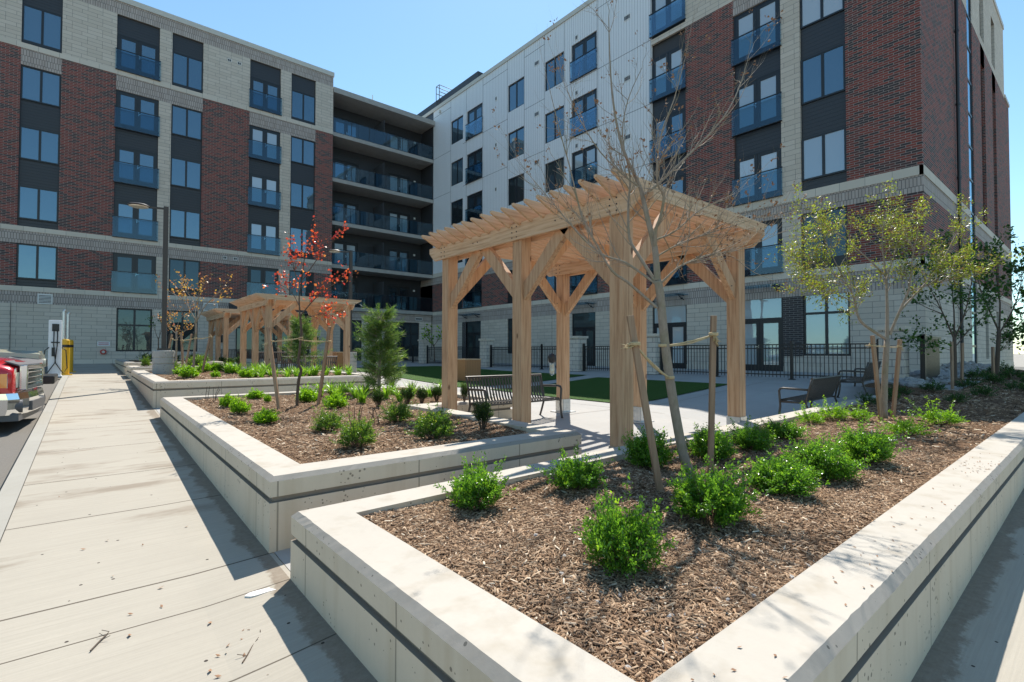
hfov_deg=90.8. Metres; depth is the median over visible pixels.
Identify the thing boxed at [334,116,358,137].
balcony door
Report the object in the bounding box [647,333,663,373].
stone pier
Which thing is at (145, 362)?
shrub
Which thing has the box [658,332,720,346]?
jute rope
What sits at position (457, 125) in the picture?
window
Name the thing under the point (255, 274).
balcony door
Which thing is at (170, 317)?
bronze tree
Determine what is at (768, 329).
balcony door
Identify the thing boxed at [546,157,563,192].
window
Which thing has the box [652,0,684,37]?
balcony door
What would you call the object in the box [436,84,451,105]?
roof ladder
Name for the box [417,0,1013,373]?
apartment building
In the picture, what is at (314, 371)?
lily clump
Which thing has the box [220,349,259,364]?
park bench
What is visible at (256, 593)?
shoe insole
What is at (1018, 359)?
ground
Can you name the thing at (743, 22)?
balcony door
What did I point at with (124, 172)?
balcony door
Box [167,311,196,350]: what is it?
window
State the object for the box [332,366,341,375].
lily clump
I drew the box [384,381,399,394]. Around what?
lily clump
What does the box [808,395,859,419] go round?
shrub
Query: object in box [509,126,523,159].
window
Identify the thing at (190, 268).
window
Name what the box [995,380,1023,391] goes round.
shrub
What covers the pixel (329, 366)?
park bench
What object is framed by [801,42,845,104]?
window
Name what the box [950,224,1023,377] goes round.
shaded tree
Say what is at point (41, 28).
window
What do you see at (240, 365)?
lily clump
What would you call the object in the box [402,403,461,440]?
shrub
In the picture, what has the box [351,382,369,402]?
lily clump
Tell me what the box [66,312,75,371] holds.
bollard
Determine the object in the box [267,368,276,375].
lily clump
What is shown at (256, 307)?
pergola
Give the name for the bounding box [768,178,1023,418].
olive tree
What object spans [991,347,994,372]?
wooden stake
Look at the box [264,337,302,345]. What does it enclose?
jute rope
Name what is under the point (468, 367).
slatted box
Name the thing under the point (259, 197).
balcony door
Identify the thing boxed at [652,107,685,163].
balcony door
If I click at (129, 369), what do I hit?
concrete planter
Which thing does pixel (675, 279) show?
balcony door
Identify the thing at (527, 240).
pergola
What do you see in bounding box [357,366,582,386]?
lawn
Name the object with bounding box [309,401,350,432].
shrub
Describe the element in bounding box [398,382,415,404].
shrub
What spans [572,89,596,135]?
balcony door
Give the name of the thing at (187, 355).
wooden stake
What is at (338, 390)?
lily clump
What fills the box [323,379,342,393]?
lily clump
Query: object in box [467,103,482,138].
balcony door
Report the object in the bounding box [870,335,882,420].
wooden stake
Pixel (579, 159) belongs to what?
balcony door
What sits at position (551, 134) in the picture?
window
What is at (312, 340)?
jute rope
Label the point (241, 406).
shrub
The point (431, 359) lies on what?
seat wall
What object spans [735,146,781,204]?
balcony door
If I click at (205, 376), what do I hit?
wood chips
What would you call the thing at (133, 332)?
window
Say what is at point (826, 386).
outdoor bench
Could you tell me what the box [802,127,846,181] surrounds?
window
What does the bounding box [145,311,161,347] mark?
sapling
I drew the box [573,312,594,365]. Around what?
balcony door
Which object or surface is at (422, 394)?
shrub
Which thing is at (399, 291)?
balcony door
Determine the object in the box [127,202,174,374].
street lamp
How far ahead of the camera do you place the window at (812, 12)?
19.43 m
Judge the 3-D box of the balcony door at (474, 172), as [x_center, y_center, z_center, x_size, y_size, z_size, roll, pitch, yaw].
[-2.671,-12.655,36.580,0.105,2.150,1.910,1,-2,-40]
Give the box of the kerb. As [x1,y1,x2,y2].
[0,364,74,539]
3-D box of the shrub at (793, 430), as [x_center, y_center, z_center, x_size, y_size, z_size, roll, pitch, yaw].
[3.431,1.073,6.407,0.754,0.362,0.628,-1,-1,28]
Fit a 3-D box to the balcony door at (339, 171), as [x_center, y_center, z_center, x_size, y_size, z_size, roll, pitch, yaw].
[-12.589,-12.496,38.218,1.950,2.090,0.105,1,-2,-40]
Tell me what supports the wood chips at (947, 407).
on the mulch ground at (960, 444)
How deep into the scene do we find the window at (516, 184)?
32.98 m
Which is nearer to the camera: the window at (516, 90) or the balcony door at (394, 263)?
the window at (516, 90)
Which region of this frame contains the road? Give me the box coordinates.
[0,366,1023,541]
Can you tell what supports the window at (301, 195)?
in the apartment building at (219, 144)
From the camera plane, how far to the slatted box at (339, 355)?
24.77 m
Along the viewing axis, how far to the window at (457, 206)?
38.26 m
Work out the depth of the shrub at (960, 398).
9.89 m
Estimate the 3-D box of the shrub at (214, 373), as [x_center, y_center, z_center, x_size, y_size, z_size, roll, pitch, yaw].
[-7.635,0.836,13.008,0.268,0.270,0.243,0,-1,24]
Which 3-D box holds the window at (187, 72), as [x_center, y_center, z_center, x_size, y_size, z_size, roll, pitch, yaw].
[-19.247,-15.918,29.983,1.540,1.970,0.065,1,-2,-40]
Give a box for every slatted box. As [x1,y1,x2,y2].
[333,352,342,368]
[457,359,480,380]
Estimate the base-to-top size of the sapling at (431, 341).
2.427 m
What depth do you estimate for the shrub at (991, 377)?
13.13 m
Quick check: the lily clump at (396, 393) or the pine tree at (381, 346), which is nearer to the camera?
the lily clump at (396, 393)
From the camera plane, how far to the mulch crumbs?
2.46 m
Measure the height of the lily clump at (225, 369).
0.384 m
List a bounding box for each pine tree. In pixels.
[278,313,332,368]
[352,303,407,392]
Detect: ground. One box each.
[128,360,185,361]
[150,370,330,379]
[190,389,524,462]
[365,369,1023,680]
[1013,354,1023,366]
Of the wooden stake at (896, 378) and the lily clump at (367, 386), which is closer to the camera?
the wooden stake at (896, 378)
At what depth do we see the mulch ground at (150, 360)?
24.50 m
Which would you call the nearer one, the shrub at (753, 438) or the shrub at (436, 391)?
the shrub at (753, 438)
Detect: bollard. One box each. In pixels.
[61,309,71,374]
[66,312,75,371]
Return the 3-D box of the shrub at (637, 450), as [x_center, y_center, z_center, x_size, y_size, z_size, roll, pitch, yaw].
[1.303,1.026,4.889,0.543,0.438,0.603,0,-1,1]
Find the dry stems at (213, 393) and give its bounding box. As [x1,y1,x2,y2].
[206,386,219,400]
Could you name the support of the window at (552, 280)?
in the apartment building at (843, 100)
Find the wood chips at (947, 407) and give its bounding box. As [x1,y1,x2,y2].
[771,378,1023,449]
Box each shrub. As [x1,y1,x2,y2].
[135,352,151,361]
[141,355,151,366]
[171,363,185,374]
[177,363,201,377]
[184,354,209,365]
[195,360,211,371]
[196,353,209,361]
[210,360,221,370]
[210,370,220,376]
[218,355,226,362]
[218,361,226,370]
[218,391,237,406]
[226,358,235,364]
[227,365,241,372]
[228,394,251,413]
[235,354,239,363]
[237,365,253,377]
[245,387,264,398]
[251,407,279,423]
[263,394,270,402]
[295,381,318,402]
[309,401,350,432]
[321,390,349,408]
[326,411,385,447]
[370,388,384,406]
[378,394,416,422]
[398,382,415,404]
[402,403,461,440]
[415,385,427,403]
[430,382,441,400]
[434,450,518,509]
[460,381,467,401]
[471,394,494,429]
[527,444,614,490]
[573,473,678,580]
[618,425,677,468]
[665,444,778,529]
[685,422,742,459]
[728,415,782,450]
[741,448,829,496]
[750,415,815,439]
[772,423,876,480]
[793,400,825,423]
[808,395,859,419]
[813,414,917,463]
[834,401,875,420]
[854,392,876,404]
[877,410,940,435]
[880,388,900,401]
[888,382,914,395]
[901,395,967,424]
[917,378,948,391]
[942,391,973,403]
[954,377,984,388]
[964,366,988,378]
[969,385,999,397]
[975,370,1006,384]
[985,360,1014,372]
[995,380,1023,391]
[1000,368,1023,378]
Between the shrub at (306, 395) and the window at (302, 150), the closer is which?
the shrub at (306, 395)
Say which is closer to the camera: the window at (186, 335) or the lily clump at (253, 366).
the lily clump at (253, 366)
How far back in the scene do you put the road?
8.06 m
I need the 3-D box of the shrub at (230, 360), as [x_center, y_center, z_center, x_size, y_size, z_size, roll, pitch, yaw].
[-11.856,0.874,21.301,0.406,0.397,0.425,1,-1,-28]
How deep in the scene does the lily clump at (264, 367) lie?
14.40 m
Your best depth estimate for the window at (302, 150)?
34.17 m
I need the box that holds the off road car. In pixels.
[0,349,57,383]
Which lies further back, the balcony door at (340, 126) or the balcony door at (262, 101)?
the balcony door at (340, 126)
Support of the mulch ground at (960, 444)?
in the concrete planter at (388, 607)
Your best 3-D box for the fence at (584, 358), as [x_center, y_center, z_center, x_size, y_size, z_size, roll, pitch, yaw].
[4.264,0.696,21.355,0.180,1.250,3.430,1,-2,-40]
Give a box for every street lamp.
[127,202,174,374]
[328,249,356,372]
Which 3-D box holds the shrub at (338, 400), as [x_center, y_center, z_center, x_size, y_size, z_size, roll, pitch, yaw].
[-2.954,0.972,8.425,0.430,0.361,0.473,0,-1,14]
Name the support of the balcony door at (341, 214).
in the apartment building at (380, 163)
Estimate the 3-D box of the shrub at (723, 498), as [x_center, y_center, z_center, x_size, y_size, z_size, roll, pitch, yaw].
[1.328,0.953,3.376,0.811,0.538,0.675,1,-1,-23]
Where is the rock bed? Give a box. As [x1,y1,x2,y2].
[862,370,990,394]
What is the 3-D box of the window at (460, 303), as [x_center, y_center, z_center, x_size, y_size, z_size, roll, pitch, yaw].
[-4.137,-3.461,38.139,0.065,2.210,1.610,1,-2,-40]
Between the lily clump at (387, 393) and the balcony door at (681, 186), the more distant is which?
the balcony door at (681, 186)
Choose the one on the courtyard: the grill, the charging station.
the grill
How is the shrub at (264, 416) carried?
on the mulch ground at (323, 452)
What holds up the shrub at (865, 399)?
on the mulch ground at (960, 444)
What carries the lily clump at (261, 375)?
on the mulch ground at (202, 373)
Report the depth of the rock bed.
12.25 m
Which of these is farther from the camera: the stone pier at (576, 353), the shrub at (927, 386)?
the stone pier at (576, 353)
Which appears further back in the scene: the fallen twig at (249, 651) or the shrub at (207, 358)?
the shrub at (207, 358)
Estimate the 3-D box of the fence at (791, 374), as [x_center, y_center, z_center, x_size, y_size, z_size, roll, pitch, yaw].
[8.040,0.605,16.855,0.180,1.250,7.180,1,-2,-40]
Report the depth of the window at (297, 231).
34.01 m
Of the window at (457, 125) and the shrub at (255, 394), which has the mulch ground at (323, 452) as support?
the shrub at (255, 394)
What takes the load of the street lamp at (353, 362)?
on the courtyard
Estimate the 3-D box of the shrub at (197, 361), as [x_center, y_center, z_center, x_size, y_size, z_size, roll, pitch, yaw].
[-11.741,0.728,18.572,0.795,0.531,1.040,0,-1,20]
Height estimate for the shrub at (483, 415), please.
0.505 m
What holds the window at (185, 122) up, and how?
in the apartment building at (219, 144)
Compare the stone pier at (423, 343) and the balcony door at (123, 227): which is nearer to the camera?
the balcony door at (123, 227)
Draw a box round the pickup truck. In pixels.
[0,357,45,421]
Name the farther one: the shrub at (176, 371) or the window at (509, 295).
the window at (509, 295)
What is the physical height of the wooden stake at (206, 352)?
1.138 m
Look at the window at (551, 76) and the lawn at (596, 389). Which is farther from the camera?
the window at (551, 76)
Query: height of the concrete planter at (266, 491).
1.324 m
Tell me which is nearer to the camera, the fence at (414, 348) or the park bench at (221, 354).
the park bench at (221, 354)
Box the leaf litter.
[59,496,248,676]
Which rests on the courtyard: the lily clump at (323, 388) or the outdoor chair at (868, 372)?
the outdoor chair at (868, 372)
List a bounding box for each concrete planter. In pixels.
[115,359,222,374]
[126,365,197,378]
[131,368,377,411]
[160,386,581,570]
[290,394,1023,681]
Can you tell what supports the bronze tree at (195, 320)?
on the mulch ground at (202, 373)
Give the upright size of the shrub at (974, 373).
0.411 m
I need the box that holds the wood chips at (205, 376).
[157,371,347,380]
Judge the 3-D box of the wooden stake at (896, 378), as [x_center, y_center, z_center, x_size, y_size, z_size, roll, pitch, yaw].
[6.272,0.702,8.252,0.059,1.452,0.203,1,-1,-19]
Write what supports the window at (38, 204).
in the apartment building at (219, 144)
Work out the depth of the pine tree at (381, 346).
11.59 m
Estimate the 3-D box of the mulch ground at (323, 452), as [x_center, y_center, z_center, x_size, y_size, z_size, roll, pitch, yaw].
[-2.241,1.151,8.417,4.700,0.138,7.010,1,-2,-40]
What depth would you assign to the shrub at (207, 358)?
20.91 m
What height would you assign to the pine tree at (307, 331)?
1.912 m
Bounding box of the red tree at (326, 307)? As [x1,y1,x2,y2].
[262,215,358,405]
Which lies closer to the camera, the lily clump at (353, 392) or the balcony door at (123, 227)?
the lily clump at (353, 392)
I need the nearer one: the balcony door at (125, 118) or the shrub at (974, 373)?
the shrub at (974, 373)
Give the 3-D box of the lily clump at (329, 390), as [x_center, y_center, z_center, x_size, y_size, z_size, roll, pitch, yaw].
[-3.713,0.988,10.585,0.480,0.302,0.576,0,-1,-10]
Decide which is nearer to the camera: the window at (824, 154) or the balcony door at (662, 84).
the window at (824, 154)
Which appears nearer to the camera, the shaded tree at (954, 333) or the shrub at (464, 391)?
the shrub at (464, 391)
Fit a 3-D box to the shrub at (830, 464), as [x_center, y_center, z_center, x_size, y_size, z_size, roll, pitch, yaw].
[2.743,1.000,4.526,0.753,0.508,0.800,1,-1,-24]
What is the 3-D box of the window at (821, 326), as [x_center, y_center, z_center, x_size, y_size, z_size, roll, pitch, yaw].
[11.849,-0.670,19.021,0.060,2.430,1.560,1,-2,-40]
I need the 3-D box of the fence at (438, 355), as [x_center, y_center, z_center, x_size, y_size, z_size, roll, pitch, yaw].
[-3.595,0.842,30.718,0.180,1.250,6.180,1,-2,-40]
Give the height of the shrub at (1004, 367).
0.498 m
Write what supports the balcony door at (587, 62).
in the apartment building at (843, 100)
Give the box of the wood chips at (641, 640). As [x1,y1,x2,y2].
[362,425,970,681]
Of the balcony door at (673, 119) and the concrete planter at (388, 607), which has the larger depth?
the balcony door at (673, 119)
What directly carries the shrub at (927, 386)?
on the mulch ground at (960, 444)
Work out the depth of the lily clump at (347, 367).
15.03 m
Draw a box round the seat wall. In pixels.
[407,357,433,361]
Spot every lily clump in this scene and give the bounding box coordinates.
[222,361,235,372]
[223,362,238,369]
[232,363,246,369]
[246,362,257,368]
[254,370,265,377]
[258,363,270,374]
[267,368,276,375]
[280,367,291,376]
[288,366,302,376]
[304,366,315,376]
[308,381,329,395]
[310,366,319,375]
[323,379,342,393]
[324,383,340,394]
[326,383,348,393]
[327,384,348,395]
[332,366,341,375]
[342,379,357,392]
[343,363,353,372]
[344,385,363,398]
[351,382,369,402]
[360,381,371,394]
[369,383,382,390]
[373,381,393,398]
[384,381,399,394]
[388,386,408,400]
[402,379,421,395]
[424,384,433,397]
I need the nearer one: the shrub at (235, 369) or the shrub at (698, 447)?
the shrub at (698, 447)
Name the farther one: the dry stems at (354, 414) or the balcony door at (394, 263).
the balcony door at (394, 263)
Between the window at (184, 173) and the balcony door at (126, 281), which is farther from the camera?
the window at (184, 173)
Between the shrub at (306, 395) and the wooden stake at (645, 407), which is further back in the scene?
the shrub at (306, 395)
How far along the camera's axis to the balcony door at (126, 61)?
28.43 m
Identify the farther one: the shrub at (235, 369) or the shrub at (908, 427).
the shrub at (235, 369)
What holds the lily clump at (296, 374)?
on the mulch ground at (202, 373)
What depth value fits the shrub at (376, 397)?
8.70 m
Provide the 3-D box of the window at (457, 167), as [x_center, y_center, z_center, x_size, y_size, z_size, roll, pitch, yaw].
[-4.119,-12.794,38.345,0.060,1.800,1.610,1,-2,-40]
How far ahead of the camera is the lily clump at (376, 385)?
11.49 m
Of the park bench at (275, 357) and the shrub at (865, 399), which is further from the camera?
the park bench at (275, 357)
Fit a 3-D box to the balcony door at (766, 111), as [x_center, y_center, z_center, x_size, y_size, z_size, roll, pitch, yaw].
[10.248,-9.919,21.116,0.105,2.150,1.900,1,-2,-40]
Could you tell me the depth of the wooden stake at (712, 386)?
4.69 m
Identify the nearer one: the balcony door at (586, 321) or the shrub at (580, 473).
the shrub at (580, 473)
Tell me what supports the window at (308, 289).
in the apartment building at (219, 144)
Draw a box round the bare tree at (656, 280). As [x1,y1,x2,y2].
[478,0,855,472]
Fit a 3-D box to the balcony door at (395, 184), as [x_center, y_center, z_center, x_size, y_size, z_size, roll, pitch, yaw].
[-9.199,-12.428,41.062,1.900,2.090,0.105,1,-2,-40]
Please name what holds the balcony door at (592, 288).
in the apartment building at (843, 100)
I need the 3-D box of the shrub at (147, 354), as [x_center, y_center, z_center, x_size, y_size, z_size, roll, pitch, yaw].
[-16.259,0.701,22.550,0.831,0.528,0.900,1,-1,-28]
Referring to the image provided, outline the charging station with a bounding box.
[44,320,67,377]
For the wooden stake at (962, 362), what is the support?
on the mulch ground at (960, 444)
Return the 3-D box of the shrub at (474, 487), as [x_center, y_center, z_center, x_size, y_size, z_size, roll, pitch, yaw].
[-0.249,1.014,3.709,0.548,0.458,0.583,1,-2,-38]
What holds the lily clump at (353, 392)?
on the mulch ground at (323, 452)
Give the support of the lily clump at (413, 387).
on the mulch ground at (323, 452)
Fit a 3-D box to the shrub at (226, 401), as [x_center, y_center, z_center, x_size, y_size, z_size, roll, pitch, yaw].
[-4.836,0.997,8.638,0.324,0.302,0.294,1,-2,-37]
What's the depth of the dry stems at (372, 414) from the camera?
6.92 m
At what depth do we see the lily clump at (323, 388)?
10.46 m
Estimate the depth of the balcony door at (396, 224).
40.99 m
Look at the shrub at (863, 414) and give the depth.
7.83 m
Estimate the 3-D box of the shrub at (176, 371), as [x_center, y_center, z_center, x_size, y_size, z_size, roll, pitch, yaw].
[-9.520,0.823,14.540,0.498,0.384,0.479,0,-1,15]
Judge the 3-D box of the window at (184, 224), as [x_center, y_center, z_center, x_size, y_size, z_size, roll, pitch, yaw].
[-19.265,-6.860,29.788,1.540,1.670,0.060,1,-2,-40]
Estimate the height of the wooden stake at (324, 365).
1.465 m
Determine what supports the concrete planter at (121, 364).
on the courtyard
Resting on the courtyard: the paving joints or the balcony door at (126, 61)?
the paving joints
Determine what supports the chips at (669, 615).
on the mulch ground at (960, 444)
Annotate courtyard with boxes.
[114,360,979,569]
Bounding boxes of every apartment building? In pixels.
[0,0,333,363]
[331,87,434,360]
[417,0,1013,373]
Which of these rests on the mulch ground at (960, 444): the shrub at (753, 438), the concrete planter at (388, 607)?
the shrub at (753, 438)
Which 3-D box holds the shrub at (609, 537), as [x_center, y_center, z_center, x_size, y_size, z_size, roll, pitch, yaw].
[0.570,0.957,2.647,0.549,0.506,0.583,-1,-2,45]
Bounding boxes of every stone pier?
[418,339,430,362]
[479,338,494,366]
[570,336,587,370]
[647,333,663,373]
[876,326,911,379]
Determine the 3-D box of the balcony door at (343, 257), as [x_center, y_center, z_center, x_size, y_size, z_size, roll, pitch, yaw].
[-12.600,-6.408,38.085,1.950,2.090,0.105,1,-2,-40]
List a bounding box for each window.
[16,243,57,280]
[18,185,58,222]
[19,125,59,164]
[20,65,60,107]
[22,3,62,52]
[116,308,151,350]
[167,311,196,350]
[168,258,199,290]
[169,208,200,240]
[170,157,200,190]
[171,105,201,140]
[172,51,202,92]
[289,270,313,296]
[290,182,313,210]
[290,227,313,254]
[291,90,314,124]
[291,136,314,166]
[451,199,462,224]
[452,116,462,143]
[452,158,462,185]
[458,300,461,308]
[508,270,512,303]
[508,319,511,352]
[509,77,523,111]
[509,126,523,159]
[509,174,523,204]
[545,275,555,299]
[546,52,563,90]
[546,106,563,142]
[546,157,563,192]
[800,0,844,29]
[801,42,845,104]
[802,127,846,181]
[802,206,847,268]
[804,292,849,355]
[966,0,976,362]
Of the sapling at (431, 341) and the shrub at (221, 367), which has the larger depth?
the sapling at (431, 341)
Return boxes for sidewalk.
[0,363,377,681]
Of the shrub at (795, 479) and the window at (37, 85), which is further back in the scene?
the window at (37, 85)
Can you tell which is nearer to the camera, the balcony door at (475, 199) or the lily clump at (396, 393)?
the lily clump at (396, 393)
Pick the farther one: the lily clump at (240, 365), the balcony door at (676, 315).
the balcony door at (676, 315)
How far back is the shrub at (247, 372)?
13.08 m
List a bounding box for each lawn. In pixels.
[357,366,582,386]
[494,377,726,401]
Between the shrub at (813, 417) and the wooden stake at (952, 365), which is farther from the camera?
the wooden stake at (952, 365)
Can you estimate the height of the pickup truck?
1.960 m
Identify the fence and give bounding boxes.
[397,344,418,361]
[427,345,479,363]
[490,344,555,368]
[583,343,609,370]
[660,339,878,382]
[920,334,940,379]
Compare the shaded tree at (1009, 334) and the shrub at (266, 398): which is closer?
the shrub at (266, 398)
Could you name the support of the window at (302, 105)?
in the apartment building at (219, 144)
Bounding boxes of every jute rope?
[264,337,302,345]
[299,339,331,342]
[620,342,674,378]
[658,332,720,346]
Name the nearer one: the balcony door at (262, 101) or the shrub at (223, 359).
the shrub at (223, 359)
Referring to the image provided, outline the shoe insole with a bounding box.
[245,588,275,597]
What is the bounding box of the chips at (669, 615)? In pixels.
[483,527,810,670]
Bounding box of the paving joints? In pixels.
[398,363,852,424]
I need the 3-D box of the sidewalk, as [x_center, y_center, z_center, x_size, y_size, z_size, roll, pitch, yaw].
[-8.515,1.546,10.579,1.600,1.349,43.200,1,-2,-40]
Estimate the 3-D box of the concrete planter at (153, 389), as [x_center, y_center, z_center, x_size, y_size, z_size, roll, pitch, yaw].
[-7.969,1.717,15.114,5.130,1.598,7.250,1,-2,-40]
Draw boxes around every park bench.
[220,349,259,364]
[258,352,301,363]
[276,356,336,370]
[465,374,562,417]
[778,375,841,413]
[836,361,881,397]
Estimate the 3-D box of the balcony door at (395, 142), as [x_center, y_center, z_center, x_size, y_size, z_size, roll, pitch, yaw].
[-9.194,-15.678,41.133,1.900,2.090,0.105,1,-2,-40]
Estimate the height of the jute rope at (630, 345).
0.331 m
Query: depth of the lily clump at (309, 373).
13.56 m
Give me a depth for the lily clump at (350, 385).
11.34 m
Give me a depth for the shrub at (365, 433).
5.20 m
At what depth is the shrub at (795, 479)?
3.85 m
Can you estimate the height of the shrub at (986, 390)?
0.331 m
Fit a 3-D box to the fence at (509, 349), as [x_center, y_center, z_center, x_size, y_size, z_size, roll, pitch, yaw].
[0.792,0.775,25.491,0.180,1.250,6.230,1,-2,-40]
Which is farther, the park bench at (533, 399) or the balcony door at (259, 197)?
the balcony door at (259, 197)
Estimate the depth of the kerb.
6.16 m
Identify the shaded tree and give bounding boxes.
[893,229,996,385]
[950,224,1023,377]
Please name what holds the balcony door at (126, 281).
in the apartment building at (219, 144)
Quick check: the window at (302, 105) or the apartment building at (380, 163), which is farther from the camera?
the apartment building at (380, 163)
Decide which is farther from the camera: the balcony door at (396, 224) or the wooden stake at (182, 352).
the balcony door at (396, 224)
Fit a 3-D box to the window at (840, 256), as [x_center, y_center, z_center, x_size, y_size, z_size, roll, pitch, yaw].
[11.824,-3.848,19.123,0.065,2.210,1.550,1,-2,-40]
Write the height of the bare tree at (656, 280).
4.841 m
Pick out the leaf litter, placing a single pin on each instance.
(218, 675)
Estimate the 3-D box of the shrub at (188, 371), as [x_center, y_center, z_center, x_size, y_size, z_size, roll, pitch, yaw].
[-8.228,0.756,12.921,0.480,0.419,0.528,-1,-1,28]
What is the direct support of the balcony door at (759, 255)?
in the apartment building at (843, 100)
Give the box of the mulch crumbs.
[691,453,999,679]
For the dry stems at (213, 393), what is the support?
on the mulch ground at (323, 452)
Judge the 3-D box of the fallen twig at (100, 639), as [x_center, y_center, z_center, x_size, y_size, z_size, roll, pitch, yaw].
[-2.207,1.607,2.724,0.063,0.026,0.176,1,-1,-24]
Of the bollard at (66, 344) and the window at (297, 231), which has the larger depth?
the window at (297, 231)
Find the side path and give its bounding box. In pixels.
[911,488,1023,681]
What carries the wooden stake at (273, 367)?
on the mulch ground at (323, 452)
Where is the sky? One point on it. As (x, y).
(396, 52)
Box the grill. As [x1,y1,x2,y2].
[548,353,555,373]
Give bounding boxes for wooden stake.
[180,333,183,366]
[185,334,192,362]
[202,335,210,370]
[266,327,280,408]
[317,326,330,404]
[626,315,663,492]
[707,315,716,472]
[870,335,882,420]
[891,339,901,416]
[950,341,953,388]
[960,343,963,383]
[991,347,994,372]
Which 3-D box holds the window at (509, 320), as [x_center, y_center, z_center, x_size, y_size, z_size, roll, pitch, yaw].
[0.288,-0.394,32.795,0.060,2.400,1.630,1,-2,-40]
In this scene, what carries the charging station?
on the kerb
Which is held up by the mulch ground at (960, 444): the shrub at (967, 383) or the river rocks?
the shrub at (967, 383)
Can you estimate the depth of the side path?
2.98 m
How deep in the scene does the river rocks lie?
14.37 m
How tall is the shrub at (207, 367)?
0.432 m
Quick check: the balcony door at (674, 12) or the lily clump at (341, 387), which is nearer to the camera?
the lily clump at (341, 387)
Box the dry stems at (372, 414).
[370,406,382,425]
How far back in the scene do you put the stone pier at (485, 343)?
27.87 m
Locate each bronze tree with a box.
[155,269,232,368]
[157,300,196,364]
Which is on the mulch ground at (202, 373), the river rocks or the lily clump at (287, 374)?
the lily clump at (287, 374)
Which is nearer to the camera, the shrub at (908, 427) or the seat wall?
the shrub at (908, 427)
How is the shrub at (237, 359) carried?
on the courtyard
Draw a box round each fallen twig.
[90,630,108,650]
[237,630,260,662]
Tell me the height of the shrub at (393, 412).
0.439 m
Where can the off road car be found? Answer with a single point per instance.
(37, 356)
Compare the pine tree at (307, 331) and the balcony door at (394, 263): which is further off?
the balcony door at (394, 263)
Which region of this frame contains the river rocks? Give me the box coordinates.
[879,361,990,387]
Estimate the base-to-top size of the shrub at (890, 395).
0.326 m
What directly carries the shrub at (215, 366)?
on the mulch ground at (202, 373)
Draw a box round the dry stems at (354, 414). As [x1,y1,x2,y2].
[348,404,362,422]
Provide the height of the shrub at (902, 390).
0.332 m
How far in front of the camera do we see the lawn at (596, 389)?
15.34 m
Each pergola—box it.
[199,308,301,367]
[229,293,361,371]
[421,169,766,448]
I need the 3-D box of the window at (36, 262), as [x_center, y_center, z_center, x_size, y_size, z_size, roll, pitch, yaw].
[-24.111,-3.993,25.662,1.500,1.760,0.060,1,-2,-40]
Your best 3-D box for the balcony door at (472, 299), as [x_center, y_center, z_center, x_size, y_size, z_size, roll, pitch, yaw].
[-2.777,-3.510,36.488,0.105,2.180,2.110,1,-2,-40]
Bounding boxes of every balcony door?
[113,253,155,293]
[114,200,156,240]
[115,145,157,187]
[116,90,157,135]
[117,34,158,79]
[247,266,277,295]
[248,173,278,208]
[248,220,278,254]
[249,125,279,163]
[250,76,279,114]
[332,240,357,265]
[332,280,356,306]
[333,159,357,181]
[333,200,357,223]
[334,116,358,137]
[388,173,408,193]
[388,211,408,232]
[388,248,408,271]
[388,285,408,309]
[389,133,409,152]
[465,277,481,307]
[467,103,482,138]
[467,148,481,182]
[467,191,481,222]
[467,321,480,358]
[572,31,596,80]
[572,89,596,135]
[572,144,596,187]
[572,274,596,294]
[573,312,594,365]
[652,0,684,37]
[652,43,685,102]
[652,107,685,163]
[653,261,686,284]
[653,305,686,368]
[659,174,685,193]
[734,0,779,66]
[734,68,780,136]
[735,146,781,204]
[744,218,782,275]
[745,297,783,370]
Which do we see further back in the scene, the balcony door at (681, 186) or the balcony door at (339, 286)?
the balcony door at (339, 286)
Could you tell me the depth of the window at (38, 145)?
25.76 m
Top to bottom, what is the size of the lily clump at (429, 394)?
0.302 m
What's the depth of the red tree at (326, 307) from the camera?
8.60 m
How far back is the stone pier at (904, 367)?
13.71 m
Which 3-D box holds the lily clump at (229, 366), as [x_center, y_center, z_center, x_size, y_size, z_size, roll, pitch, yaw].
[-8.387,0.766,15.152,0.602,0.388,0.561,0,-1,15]
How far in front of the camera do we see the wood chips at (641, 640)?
2.83 m
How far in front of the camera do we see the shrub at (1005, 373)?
14.92 m
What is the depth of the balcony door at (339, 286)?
37.97 m
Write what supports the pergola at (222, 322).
on the courtyard
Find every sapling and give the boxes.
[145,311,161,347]
[421,324,441,361]
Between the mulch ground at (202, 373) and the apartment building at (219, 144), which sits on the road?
the apartment building at (219, 144)
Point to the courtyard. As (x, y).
(593, 428)
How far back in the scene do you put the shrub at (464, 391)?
9.31 m
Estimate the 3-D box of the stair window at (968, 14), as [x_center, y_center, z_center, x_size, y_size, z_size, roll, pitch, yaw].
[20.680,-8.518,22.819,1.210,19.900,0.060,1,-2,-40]
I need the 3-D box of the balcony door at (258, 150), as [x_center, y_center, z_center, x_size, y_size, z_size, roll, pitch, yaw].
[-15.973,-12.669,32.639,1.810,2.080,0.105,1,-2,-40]
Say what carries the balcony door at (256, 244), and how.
in the apartment building at (219, 144)
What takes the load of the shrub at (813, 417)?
on the mulch ground at (960, 444)
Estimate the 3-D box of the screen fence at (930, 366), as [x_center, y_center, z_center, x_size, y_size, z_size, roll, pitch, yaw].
[11.785,0.480,14.184,2.100,1.300,0.110,1,-2,-40]
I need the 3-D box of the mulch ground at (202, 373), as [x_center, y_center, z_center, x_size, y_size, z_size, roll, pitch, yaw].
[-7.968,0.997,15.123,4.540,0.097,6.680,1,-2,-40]
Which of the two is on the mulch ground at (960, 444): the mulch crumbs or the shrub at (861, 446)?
the shrub at (861, 446)
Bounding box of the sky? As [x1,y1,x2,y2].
[134,0,1023,353]

